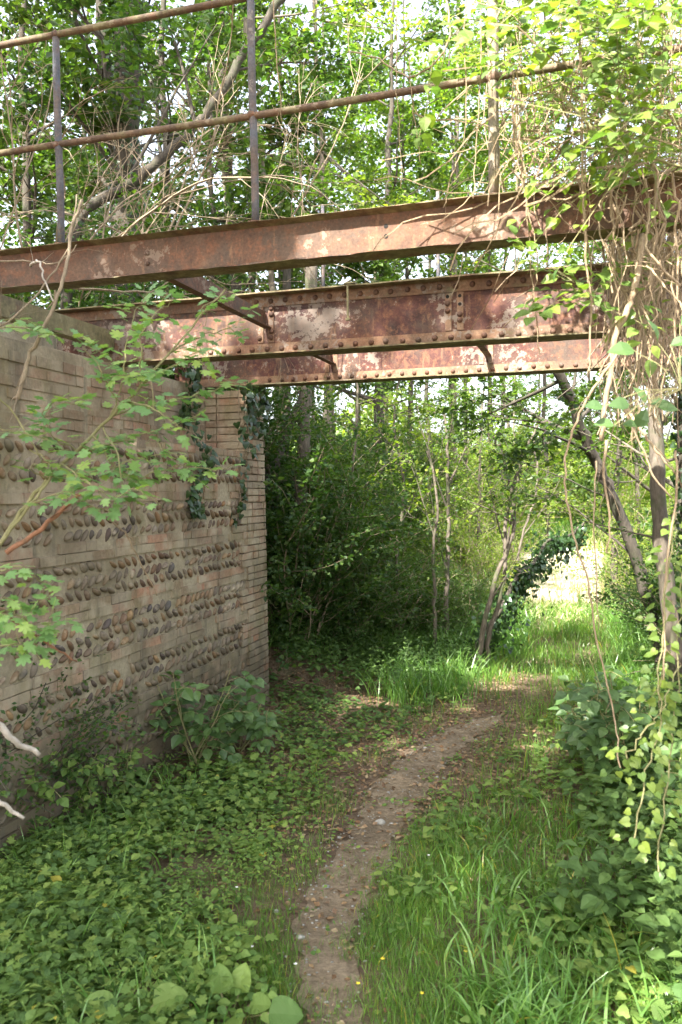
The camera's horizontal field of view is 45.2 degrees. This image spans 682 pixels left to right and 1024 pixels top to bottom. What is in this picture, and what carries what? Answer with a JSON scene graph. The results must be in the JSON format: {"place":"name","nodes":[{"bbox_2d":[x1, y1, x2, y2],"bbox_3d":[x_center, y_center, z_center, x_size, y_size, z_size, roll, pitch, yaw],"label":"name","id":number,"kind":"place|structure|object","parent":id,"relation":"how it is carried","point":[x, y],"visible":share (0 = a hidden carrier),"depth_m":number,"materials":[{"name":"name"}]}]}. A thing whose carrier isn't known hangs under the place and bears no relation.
{"place":"outdoors","nodes":[
{"label":"outdoors","id":0,"kind":"place"},
{"bbox_2d":[9,199,82,422],"bbox_3d":[-1.196,-0.841,3.341,0.357,0.981,0.192,-2,2,-34],"label":"bramble cane","id":1,"kind":"object","parent":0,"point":[21,381],"visible":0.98,"depth_m":3.30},
{"bbox_2d":[0,488,681,1023],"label":"grass","id":2,"kind":"structure","parent":0,"point":[518,1006],"depth_m":3.69,"materials":[{"name":"plant"}]},
{"bbox_2d":[0,0,681,489],"label":"sky","id":3,"kind":"structure","parent":0,"point":[418,4],"materials":[{"name":"white"}]},
{"bbox_2d":[9,504,679,1023],"bbox_3d":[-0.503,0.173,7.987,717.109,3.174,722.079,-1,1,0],"label":"ground","id":4,"kind":"structure","parent":0,"point":[301,886],"depth_m":4.58,"materials":[{"name":"soil"}]},
{"bbox_2d":[0,0,56,208],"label":"woodland tree","id":5,"kind":"object","parent":4,"relation":"on","point":[5,181],"visible":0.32,"depth_m":10.51,"materials":[{"name":"green plant"}]},
{"bbox_2d":[0,778,70,816],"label":"nettle plant","id":6,"kind":"object","parent":4,"relation":"on","point":[63,801],"visible":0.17,"depth_m":4.16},
{"bbox_2d":[0,187,76,308],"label":"shrub","id":7,"kind":"object","parent":4,"relation":"on","point":[7,246],"visible":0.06,"depth_m":6.42,"materials":[{"name":"green plant"}]},
{"bbox_2d":[15,748,91,824],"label":"nettle plant","id":8,"kind":"object","parent":4,"relation":"on","point":[69,764],"visible":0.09,"depth_m":4.32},
{"bbox_2d":[0,3,151,307],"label":"woodland tree","id":9,"kind":"object","parent":4,"relation":"on","point":[32,82],"visible":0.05,"depth_m":12.36,"materials":[{"name":"green plant"}]},
{"bbox_2d":[0,0,158,307],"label":"woodland tree","id":10,"kind":"object","parent":4,"relation":"on","point":[30,225],"visible":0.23,"depth_m":9.35,"materials":[{"name":"green plant"}]},
{"bbox_2d":[52,751,118,822],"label":"nettle plant","id":11,"kind":"object","parent":4,"relation":"on","point":[99,770],"visible":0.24,"depth_m":4.49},
{"bbox_2d":[26,690,145,818],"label":"shrub","id":12,"kind":"object","parent":4,"relation":"on","point":[84,759],"visible":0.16,"depth_m":4.49,"materials":[{"name":"green plant"}]},
{"bbox_2d":[0,605,177,828],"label":"shrub","id":13,"kind":"object","parent":4,"relation":"on","point":[74,746],"visible":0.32,"depth_m":4.10,"materials":[{"name":"green plant"}]},
{"bbox_2d":[1,134,232,379],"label":"shrub","id":14,"kind":"object","parent":4,"relation":"on","point":[101,297],"visible":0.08,"depth_m":6.88,"materials":[{"name":"green plant"}]},
{"bbox_2d":[0,0,242,304],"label":"ivy tree","id":15,"kind":"object","parent":4,"relation":"on","point":[73,6],"visible":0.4,"depth_m":8.06,"materials":[{"name":"green plant"}]},
{"bbox_2d":[0,0,244,302],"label":"woodland tree","id":16,"kind":"object","parent":4,"relation":"on","point":[38,228],"visible":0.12,"depth_m":12.78,"materials":[{"name":"green plant"}]},
{"bbox_2d":[92,744,157,798],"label":"nettle plant","id":17,"kind":"object","parent":4,"relation":"on","point":[134,756],"visible":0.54,"depth_m":4.94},
{"bbox_2d":[0,282,260,668],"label":"field maple","id":18,"kind":"object","parent":4,"relation":"on","point":[25,626],"visible":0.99,"depth_m":2.77,"materials":[{"name":"green plant"}]},
{"bbox_2d":[0,321,269,867],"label":"abutment wall","id":19,"kind":"structure","parent":4,"relation":"on","point":[200,617],"depth_m":5.09,"materials":[{"name":"brick"}]},
{"bbox_2d":[177,363,219,520],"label":"ivy plant","id":20,"kind":"object","parent":19,"relation":"attached to","point":[194,377],"visible":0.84,"depth_m":6.21,"materials":[{"name":"green plant"}]},
{"bbox_2d":[230,380,272,528],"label":"ivy plant","id":21,"kind":"object","parent":19,"relation":"attached to","point":[250,418],"visible":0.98,"depth_m":6.70,"materials":[{"name":"green plant"}]},
{"bbox_2d":[0,0,681,389],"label":"iron bridge","id":22,"kind":"structure","parent":19,"relation":"on","point":[394,330],"depth_m":4.75,"materials":[{"name":"metal"}]},
{"bbox_2d":[373,0,681,447],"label":"vine tangle","id":23,"kind":"object","parent":22,"relation":"hanging from","point":[655,243],"visible":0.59,"depth_m":3.32,"materials":[{"name":"plant"}]},
{"bbox_2d":[563,354,620,767],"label":"hanging vine","id":24,"kind":"object","parent":23,"relation":"hanging from","point":[577,421],"visible":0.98,"depth_m":2.90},
{"bbox_2d":[599,233,648,440],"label":"hanging vine","id":25,"kind":"object","parent":23,"relation":"hanging from","point":[632,294],"visible":0.9,"depth_m":2.99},
{"bbox_2d":[584,316,681,427],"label":"bramble plant","id":26,"kind":"object","parent":23,"relation":"attached to","point":[641,418],"visible":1,"depth_m":2.56,"materials":[{"name":"green plant"}]},
{"bbox_2d":[382,0,681,376],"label":"climbing plant","id":27,"kind":"object","parent":22,"relation":"attached to","point":[636,70],"visible":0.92,"depth_m":3.03,"materials":[{"name":"green plant"}]},
{"bbox_2d":[571,0,596,383],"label":"hanging vine","id":28,"kind":"object","parent":27,"relation":"hanging from","point":[582,187],"visible":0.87,"depth_m":3.00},
{"bbox_2d":[557,129,681,441],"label":"vine tangle","id":29,"kind":"object","parent":22,"relation":"attached to","point":[629,338],"visible":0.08,"depth_m":5.26,"materials":[{"name":"brown plant"}]},
{"bbox_2d":[83,983,187,1023],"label":"dock plant","id":30,"kind":"object","parent":4,"relation":"on","point":[167,992],"visible":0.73,"depth_m":2.67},
{"bbox_2d":[30,0,303,304],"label":"woodland tree","id":31,"kind":"object","parent":4,"relation":"on","point":[68,171],"visible":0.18,"depth_m":10.92,"materials":[{"name":"green plant"}]},
{"bbox_2d":[0,0,348,288],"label":"woodland tree","id":32,"kind":"object","parent":4,"relation":"on","point":[283,202],"visible":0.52,"depth_m":8.63,"materials":[{"name":"green plant"}]},
{"bbox_2d":[4,69,366,388],"bbox_3d":[-1.140,-2.047,5.935,2.144,2.205,3.355,1,2,44],"label":"bare shrub","id":33,"kind":"object","parent":4,"relation":"on","point":[106,218],"visible":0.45,"depth_m":5.89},
{"bbox_2d":[0,4,408,288],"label":"bare shrub","id":34,"kind":"object","parent":4,"relation":"on","point":[142,218],"visible":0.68,"depth_m":5.16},
{"bbox_2d":[148,668,270,766],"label":"elder plant","id":35,"kind":"object","parent":4,"relation":"on","point":[224,715],"visible":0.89,"depth_m":5.34,"materials":[{"name":"green plant"}]},
{"bbox_2d":[0,0,440,235],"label":"bare shrub","id":36,"kind":"object","parent":4,"relation":"on","point":[188,172],"visible":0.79,"depth_m":6.36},
{"bbox_2d":[60,0,380,308],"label":"leaning tree","id":37,"kind":"object","parent":4,"relation":"on","point":[306,38],"visible":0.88,"depth_m":7.12,"materials":[{"name":"green plant"}]},
{"bbox_2d":[141,0,308,292],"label":"woodland tree","id":38,"kind":"object","parent":4,"relation":"on","point":[283,28],"visible":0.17,"depth_m":11.84,"materials":[{"name":"green plant"}]},
{"bbox_2d":[182,701,282,753],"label":"elder plant","id":39,"kind":"object","parent":4,"relation":"on","point":[258,728],"visible":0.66,"depth_m":5.71,"materials":[{"name":"green plant"}]},
{"bbox_2d":[110,0,357,388],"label":"woodland tree","id":40,"kind":"object","parent":4,"relation":"on","point":[273,101],"visible":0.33,"depth_m":10.38,"materials":[{"name":"green plant"}]},
{"bbox_2d":[126,284,352,489],"bbox_3d":[-0.927,-1.276,8.154,2.980,2.191,2.901,-1,1,-7],"label":"shrub","id":41,"kind":"object","parent":4,"relation":"on","point":[275,447],"visible":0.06,"depth_m":8.12,"materials":[{"name":"green plant"}]},
{"bbox_2d":[187,962,302,1023],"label":"dock plant","id":42,"kind":"object","parent":4,"relation":"on","point":[283,1009],"visible":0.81,"depth_m":2.75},
{"bbox_2d":[157,0,333,292],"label":"woodland tree","id":43,"kind":"object","parent":4,"relation":"on","point":[243,89],"visible":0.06,"depth_m":15.67,"materials":[{"name":"green plant"}]},
{"bbox_2d":[262,266,317,587],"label":"dark tree","id":44,"kind":"object","parent":4,"relation":"on","point":[304,446],"visible":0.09,"depth_m":8.94,"materials":[{"name":"brown plant"}]},
{"bbox_2d":[172,0,410,402],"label":"woodland tree","id":45,"kind":"object","parent":4,"relation":"on","point":[349,89],"visible":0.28,"depth_m":12.48,"materials":[{"name":"green plant"}]},
{"bbox_2d":[216,0,387,430],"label":"thin tree","id":46,"kind":"object","parent":4,"relation":"on","point":[339,7],"visible":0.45,"depth_m":11.02,"materials":[{"name":"green plant"}]},
{"bbox_2d":[247,2,404,458],"bbox_3d":[-0.288,-4.181,13.680,3.207,8.887,3.594,0,1,7],"label":"woodland tree","id":47,"kind":"object","parent":4,"relation":"on","point":[349,120],"visible":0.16,"depth_m":13.50,"materials":[{"name":"green plant"}]},
{"bbox_2d":[233,385,426,592],"bbox_3d":[-0.474,-0.455,9.627,3.642,2.678,3.546,-2,2,-36],"label":"shrub","id":48,"kind":"object","parent":4,"relation":"on","point":[308,456],"visible":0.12,"depth_m":8.70,"materials":[{"name":"green plant"}]},
{"bbox_2d":[233,0,434,438],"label":"woodland tree","id":49,"kind":"object","parent":4,"relation":"on","point":[357,108],"visible":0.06,"depth_m":17.80,"materials":[{"name":"green plant"}]},
{"bbox_2d":[259,0,416,429],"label":"thin tree","id":50,"kind":"object","parent":4,"relation":"on","point":[349,34],"visible":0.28,"depth_m":12.99,"materials":[{"name":"green plant"}]},
{"bbox_2d":[265,388,412,515],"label":"shrub","id":51,"kind":"object","parent":4,"relation":"on","point":[377,448],"visible":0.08,"depth_m":10.30,"materials":[{"name":"green plant"}]},
{"bbox_2d":[258,413,422,670],"bbox_3d":[-0.670,0.234,8.095,3.224,2.435,3.311,-1,1,0],"label":"shrub","id":52,"kind":"object","parent":4,"relation":"on","point":[322,551],"visible":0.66,"depth_m":8.01,"materials":[{"name":"green plant"}]},
{"bbox_2d":[0,522,681,1023],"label":"ground cover","id":53,"kind":"object","parent":4,"relation":"on","point":[46,884],"visible":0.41,"depth_m":3.56,"materials":[{"name":"plant"}]},
{"bbox_2d":[273,0,428,448],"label":"thin tree","id":54,"kind":"object","parent":4,"relation":"on","point":[386,31],"visible":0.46,"depth_m":12.50,"materials":[{"name":"green plant"}]},
{"bbox_2d":[289,411,419,552],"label":"shrub","id":55,"kind":"object","parent":4,"relation":"on","point":[371,470],"visible":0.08,"depth_m":10.23,"materials":[{"name":"green plant"}]},
{"bbox_2d":[263,521,452,654],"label":"shrub","id":56,"kind":"object","parent":4,"relation":"on","point":[349,626],"visible":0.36,"depth_m":8.66,"materials":[{"name":"green plant"}]},
{"bbox_2d":[301,381,414,638],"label":"sapling","id":57,"kind":"object","parent":4,"relation":"on","point":[377,474],"visible":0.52,"depth_m":9.04,"materials":[{"name":"green plant"}]},
{"bbox_2d":[79,613,673,1023],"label":"leaf litter","id":58,"kind":"object","parent":4,"relation":"on","point":[316,904],"visible":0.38,"depth_m":5.37,"materials":[{"name":"plant"}]},
{"bbox_2d":[292,66,468,466],"bbox_3d":[1.151,-4.510,17.646,3.783,9.355,3.376,0,2,34],"label":"woodland tree","id":59,"kind":"object","parent":4,"relation":"on","point":[360,172],"visible":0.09,"depth_m":17.14,"materials":[{"name":"green plant"}]},
{"bbox_2d":[293,489,471,650],"bbox_3d":[0.391,0.672,9.461,2.339,2.007,3.170,-1,1,0],"label":"shrub","id":60,"kind":"object","parent":4,"relation":"on","point":[421,601],"visible":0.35,"depth_m":9.15,"materials":[{"name":"green plant"}]},
{"bbox_2d":[340,381,433,609],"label":"sapling","id":61,"kind":"object","parent":4,"relation":"on","point":[401,470],"visible":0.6,"depth_m":9.67,"materials":[{"name":"green plant"}]},
{"bbox_2d":[307,0,467,501],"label":"woodland tree","id":62,"kind":"object","parent":4,"relation":"on","point":[430,161],"visible":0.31,"depth_m":14.16,"materials":[{"name":"green plant"}]},
{"bbox_2d":[269,711,516,1021],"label":"pebbles","id":63,"kind":"object","parent":4,"relation":"on","point":[328,886],"visible":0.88,"depth_m":3.99,"materials":[{"name":"stone"}]},
{"bbox_2d":[317,453,478,567],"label":"shrub","id":64,"kind":"object","parent":4,"relation":"on","point":[418,515],"visible":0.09,"depth_m":11.81,"materials":[{"name":"green plant"}]},
{"bbox_2d":[291,377,527,482],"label":"shrub","id":65,"kind":"object","parent":4,"relation":"on","point":[387,418],"visible":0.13,"depth_m":15.58,"materials":[{"name":"green plant"}]},
{"bbox_2d":[382,442,443,649],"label":"sapling","id":66,"kind":"object","parent":4,"relation":"on","point":[433,542],"visible":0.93,"depth_m":8.98,"materials":[{"name":"brown plant"}]},
{"bbox_2d":[334,403,491,547],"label":"shrub","id":67,"kind":"object","parent":4,"relation":"on","point":[363,447],"visible":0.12,"depth_m":14.07,"materials":[{"name":"green plant"}]},
{"bbox_2d":[324,0,509,481],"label":"woodland tree","id":68,"kind":"object","parent":4,"relation":"on","point":[436,101],"visible":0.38,"depth_m":15.70,"materials":[{"name":"green plant"}]},
{"bbox_2d":[346,3,508,503],"bbox_3d":[2.410,-6.542,22.996,4.846,14.570,5.038,-1,2,-19],"label":"woodland tree","id":69,"kind":"object","parent":4,"relation":"on","point":[448,157],"visible":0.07,"depth_m":22.58,"materials":[{"name":"green plant"}]},
{"bbox_2d":[385,571,494,643],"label":"shrub","id":70,"kind":"object","parent":4,"relation":"on","point":[463,594],"visible":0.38,"depth_m":9.70,"materials":[{"name":"green plant"}]},
{"bbox_2d":[389,380,499,645],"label":"sapling","id":71,"kind":"object","parent":4,"relation":"on","point":[447,510],"visible":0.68,"depth_m":9.47,"materials":[{"name":"green plant"}]},
{"bbox_2d":[358,0,535,513],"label":"woodland tree","id":72,"kind":"object","parent":4,"relation":"on","point":[472,138],"visible":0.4,"depth_m":16.18,"materials":[{"name":"green plant"}]},
{"bbox_2d":[375,1,530,538],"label":"thin tree","id":73,"kind":"object","parent":4,"relation":"on","point":[455,155],"visible":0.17,"depth_m":16.96,"materials":[{"name":"green plant"}]},
{"bbox_2d":[391,27,541,529],"bbox_3d":[2.922,-4.929,18.989,3.980,11.968,4.139,0,2,27],"label":"woodland tree","id":74,"kind":"object","parent":4,"relation":"on","point":[446,168],"visible":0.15,"depth_m":18.29,"materials":[{"name":"green plant"}]},
{"bbox_2d":[421,559,524,636],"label":"shrub","id":75,"kind":"object","parent":4,"relation":"on","point":[469,590],"visible":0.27,"depth_m":10.52,"materials":[{"name":"green plant"}]},
{"bbox_2d":[270,393,676,523],"bbox_3d":[-0.981,-1.895,33.128,44.060,5.344,22.152,-1,1,0],"label":"wood","id":76,"kind":"object","parent":4,"relation":"on","point":[668,472],"visible":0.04,"depth_m":27.29,"materials":[{"name":"green plant"}]},
{"bbox_2d":[423,375,523,584],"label":"woodland tree","id":77,"kind":"object","parent":4,"relation":"on","point":[479,479],"visible":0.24,"depth_m":12.90,"materials":[{"name":"green plant"}]},
{"bbox_2d":[378,392,573,580],"bbox_3d":[1.968,-0.364,14.767,4.487,3.407,4.265,0,2,14],"label":"shrub","id":78,"kind":"object","parent":4,"relation":"on","point":[458,518],"visible":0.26,"depth_m":14.11,"materials":[{"name":"green plant"}]},
{"bbox_2d":[387,474,585,603],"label":"shrub","id":79,"kind":"object","parent":4,"relation":"on","point":[476,558],"visible":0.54,"depth_m":11.97,"materials":[{"name":"green plant"}]},
{"bbox_2d":[411,29,566,532],"bbox_3d":[3.523,-5.072,19.806,4.318,12.488,4.154,-2,2,-43],"label":"woodland tree","id":80,"kind":"object","parent":4,"relation":"on","point":[425,76],"visible":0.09,"depth_m":19.40,"materials":[{"name":"green plant"}]},
{"bbox_2d":[433,76,564,525],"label":"woodland tree","id":81,"kind":"object","parent":4,"relation":"on","point":[526,255],"visible":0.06,"depth_m":23.40,"materials":[{"name":"green plant"}]},
{"bbox_2d":[441,427,577,673],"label":"sapling","id":82,"kind":"object","parent":4,"relation":"on","point":[492,593],"visible":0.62,"depth_m":8.57,"materials":[{"name":"green plant"}]},
{"bbox_2d":[451,425,572,669],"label":"sapling","id":83,"kind":"object","parent":4,"relation":"on","point":[493,618],"visible":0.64,"depth_m":8.71,"materials":[{"name":"green plant"}]},
{"bbox_2d":[424,391,602,547],"bbox_3d":[3.781,-0.786,18.709,4.936,3.748,4.691,0,1,11],"label":"shrub","id":84,"kind":"object","parent":4,"relation":"on","point":[521,511],"visible":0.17,"depth_m":18.94,"materials":[{"name":"green plant"}]},
{"bbox_2d":[434,0,595,563],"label":"thin tree","id":85,"kind":"object","parent":4,"relation":"on","point":[473,51],"visible":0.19,"depth_m":15.98,"materials":[{"name":"green plant"}]},
{"bbox_2d":[462,519,588,664],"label":"ivy tree","id":86,"kind":"object","parent":4,"relation":"on","point":[539,562],"visible":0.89,"depth_m":9.40,"materials":[{"name":"green plant"}]},
{"bbox_2d":[397,369,666,676],"bbox_3d":[1.783,-0.036,7.756,2.421,3.786,2.971,0,2,31],"label":"leaning tree","id":87,"kind":"object","parent":4,"relation":"on","point":[515,453],"visible":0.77,"depth_m":7.86,"materials":[{"name":"green plant"}]},
{"bbox_2d":[480,433,597,616],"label":"sapling","id":88,"kind":"object","parent":4,"relation":"on","point":[551,504],"visible":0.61,"depth_m":10.98,"materials":[{"name":"green plant"}]},
{"bbox_2d":[459,52,626,536],"bbox_3d":[5.192,-5.112,20.997,4.154,12.488,4.319,-2,2,-36],"label":"woodland tree","id":89,"kind":"object","parent":4,"relation":"on","point":[564,263],"visible":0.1,"depth_m":20.93,"materials":[{"name":"green plant"}]},
{"bbox_2d":[548,675,637,757],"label":"elder plant","id":90,"kind":"object","parent":4,"relation":"on","point":[589,714],"visible":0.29,"depth_m":5.41,"materials":[{"name":"green plant"}]},
{"bbox_2d":[508,0,681,589],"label":"woodland tree","id":91,"kind":"object","parent":4,"relation":"on","point":[579,254],"visible":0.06,"depth_m":12.97,"materials":[{"name":"green plant"}]},
{"bbox_2d":[524,423,675,596],"bbox_3d":[5.048,0.039,13.227,3.625,2.896,3.814,-1,2,-14],"label":"shrub","id":92,"kind":"object","parent":4,"relation":"on","point":[630,519],"visible":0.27,"depth_m":12.98,"materials":[{"name":"green plant"}]},
{"bbox_2d":[528,404,675,528],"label":"shrub","id":93,"kind":"object","parent":4,"relation":"on","point":[632,471],"visible":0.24,"depth_m":23.53,"materials":[{"name":"green plant"}]},
{"bbox_2d":[523,237,681,692],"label":"straight tree","id":94,"kind":"object","parent":4,"relation":"on","point":[659,513],"visible":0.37,"depth_m":6.97,"materials":[{"name":"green plant"}]},
{"bbox_2d":[530,42,679,496],"bbox_3d":[5.355,-3.171,14.478,4.556,9.422,3.368,-1,2,-19],"label":"woodland tree","id":95,"kind":"object","parent":4,"relation":"on","point":[668,418],"visible":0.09,"depth_m":14.17,"materials":[{"name":"green plant"}]},
{"bbox_2d":[554,657,668,774],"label":"elder plant","id":96,"kind":"object","parent":4,"relation":"on","point":[597,739],"visible":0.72,"depth_m":4.62,"materials":[{"name":"green plant"}]},
{"bbox_2d":[546,40,681,553],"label":"woodland tree","id":97,"kind":"object","parent":4,"relation":"on","point":[637,463],"visible":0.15,"depth_m":12.11,"materials":[{"name":"green plant"}]},
{"bbox_2d":[577,240,676,545],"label":"woodland tree","id":98,"kind":"object","parent":4,"relation":"on","point":[636,467],"visible":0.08,"depth_m":17.01,"materials":[{"name":"green plant"}]},
{"bbox_2d":[573,504,680,614],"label":"shrub","id":99,"kind":"object","parent":4,"relation":"on","point":[615,566],"visible":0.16,"depth_m":10.73,"materials":[{"name":"green plant"}]},
{"bbox_2d":[578,500,681,688],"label":"shrub","id":100,"kind":"object","parent":4,"relation":"on","point":[636,610],"visible":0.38,"depth_m":7.74,"materials":[{"name":"green plant"}]},
{"bbox_2d":[580,545,681,646],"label":"shrub","id":101,"kind":"object","parent":4,"relation":"on","point":[632,583],"visible":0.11,"depth_m":9.63,"materials":[{"name":"green plant"}]},
{"bbox_2d":[628,741,681,828],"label":"elder plant","id":102,"kind":"object","parent":4,"relation":"on","point":[675,773],"visible":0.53,"depth_m":4.06,"materials":[{"name":"green plant"}]},
{"bbox_2d":[667,367,681,705],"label":"ivy tree","id":103,"kind":"object","parent":4,"relation":"on","point":[679,459],"visible":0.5,"depth_m":6.18,"materials":[{"name":"green plant"}]},
{"bbox_2d":[58,523,656,896],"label":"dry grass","id":104,"kind":"structure","parent":0,"point":[572,602],"depth_m":12.39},
{"bbox_2d":[291,714,503,1023],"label":"path","id":105,"kind":"structure","parent":0,"point":[339,966],"depth_m":3.84,"materials":[{"name":"soil"}]},
{"bbox_2d":[516,548,603,608],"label":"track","id":106,"kind":"structure","parent":0,"point":[550,581],"depth_m":14.71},
{"bbox_2d":[652,450,681,695],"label":"hanging vine","id":107,"kind":"object","parent":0,"point":[669,541],"visible":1,"depth_m":2.60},
{"bbox_2d":[600,512,681,882],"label":"climbing plant","id":108,"kind":"object","parent":107,"relation":"hanging from","point":[669,726],"visible":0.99,"depth_m":2.50,"materials":[{"name":"green plant"}]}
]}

